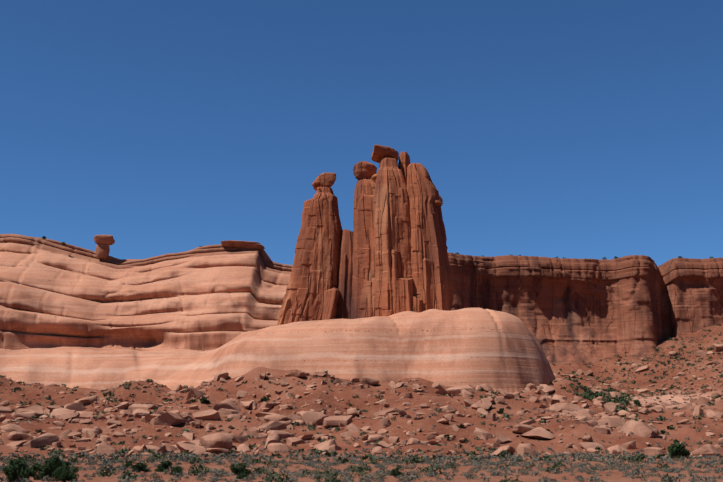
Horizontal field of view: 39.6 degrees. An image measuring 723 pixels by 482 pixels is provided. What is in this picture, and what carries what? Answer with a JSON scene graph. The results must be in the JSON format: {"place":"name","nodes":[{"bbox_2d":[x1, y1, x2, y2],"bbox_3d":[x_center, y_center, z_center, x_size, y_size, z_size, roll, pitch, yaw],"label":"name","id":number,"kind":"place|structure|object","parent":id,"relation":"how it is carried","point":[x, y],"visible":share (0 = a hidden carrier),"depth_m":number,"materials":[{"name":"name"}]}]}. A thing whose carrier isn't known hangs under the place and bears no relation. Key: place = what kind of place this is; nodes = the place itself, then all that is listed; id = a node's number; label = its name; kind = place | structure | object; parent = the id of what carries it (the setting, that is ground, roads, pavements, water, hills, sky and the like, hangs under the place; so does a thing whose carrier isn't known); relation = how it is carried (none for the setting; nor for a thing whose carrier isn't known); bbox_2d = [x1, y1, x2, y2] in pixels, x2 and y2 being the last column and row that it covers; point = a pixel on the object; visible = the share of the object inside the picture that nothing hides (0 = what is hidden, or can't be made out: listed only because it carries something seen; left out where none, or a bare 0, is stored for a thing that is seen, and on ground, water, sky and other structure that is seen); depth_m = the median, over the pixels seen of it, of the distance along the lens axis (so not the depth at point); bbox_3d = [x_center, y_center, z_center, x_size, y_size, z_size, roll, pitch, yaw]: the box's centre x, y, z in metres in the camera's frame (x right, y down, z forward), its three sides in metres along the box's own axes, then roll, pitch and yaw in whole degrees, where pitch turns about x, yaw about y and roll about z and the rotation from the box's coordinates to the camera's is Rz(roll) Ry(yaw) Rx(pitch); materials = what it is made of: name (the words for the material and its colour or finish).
{"place":"outdoors","nodes":[
{"label":"outdoors","id":0,"kind":"place"},
{"bbox_2d":[0,325,722,481],"bbox_3d":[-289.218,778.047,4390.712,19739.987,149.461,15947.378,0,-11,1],"label":"ground","id":1,"kind":"structure","parent":0,"point":[347,393],"depth_m":452.61,"materials":[{"name":"soil"}]},
{"bbox_2d":[0,308,555,394],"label":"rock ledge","id":2,"kind":"object","parent":1,"relation":"on","point":[495,351],"visible":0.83,"depth_m":548.22,"materials":[{"name":"beige stone"}]},
{"bbox_2d":[0,234,292,350],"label":"rock cliff","id":3,"kind":"structure","parent":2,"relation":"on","point":[54,294],"depth_m":725.30,"materials":[{"name":"beige stone"}]},
{"bbox_2d":[94,235,264,258],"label":"caprocks","id":4,"kind":"structure","parent":3,"relation":"on","point":[103,242],"depth_m":783.28,"materials":[{"name":"brown stone"}]},
{"bbox_2d":[277,144,454,325],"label":"rock spires","id":5,"kind":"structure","parent":2,"relation":"on","point":[387,255],"depth_m":603.67,"materials":[{"name":"brown stone"}]},
{"bbox_2d":[2,396,690,481],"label":"bushes","id":6,"kind":"object","parent":1,"relation":"on","point":[55,465],"depth_m":167.10,"materials":[{"name":"green plant"}]},
{"bbox_2d":[0,343,722,455],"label":"talus boulders","id":7,"kind":"object","parent":1,"relation":"on","point":[214,443],"visible":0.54,"depth_m":447.52,"materials":[{"name":"brown stone"}]},
{"bbox_2d":[0,329,722,481],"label":"sage shrubs","id":8,"kind":"object","parent":1,"relation":"on","point":[313,463],"visible":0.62,"depth_m":256.63,"materials":[{"name":"green plant"}]},
{"bbox_2d":[0,324,722,481],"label":"green shrubs","id":9,"kind":"object","parent":1,"relation":"on","point":[624,401],"visible":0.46,"depth_m":371.83,"materials":[{"name":"green plant"}]},
{"bbox_2d":[0,352,722,456],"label":"rocks","id":10,"kind":"object","parent":1,"relation":"on","point":[406,395],"visible":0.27,"depth_m":452.23,"materials":[{"name":"brown stone"}]},
{"bbox_2d":[0,333,722,481],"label":"dry shrubs","id":11,"kind":"object","parent":1,"relation":"on","point":[379,475],"visible":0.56,"depth_m":258.18,"materials":[{"name":"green plant"}]},
{"bbox_2d":[448,253,722,364],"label":"cliff wall","id":12,"kind":"structure","parent":1,"relation":"on","point":[584,311],"depth_m":825.26,"materials":[{"name":"brown stone"}]},
{"bbox_2d":[42,236,713,259],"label":"distant shrubs","id":13,"kind":"object","parent":12,"relation":"on","point":[64,243],"visible":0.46,"depth_m":840.09,"materials":[{"name":"green plant"}]},
{"bbox_2d":[0,0,722,266],"label":"sky","id":14,"kind":"structure","parent":0,"point":[578,129],"materials":[{"name":"blue"}]}
]}

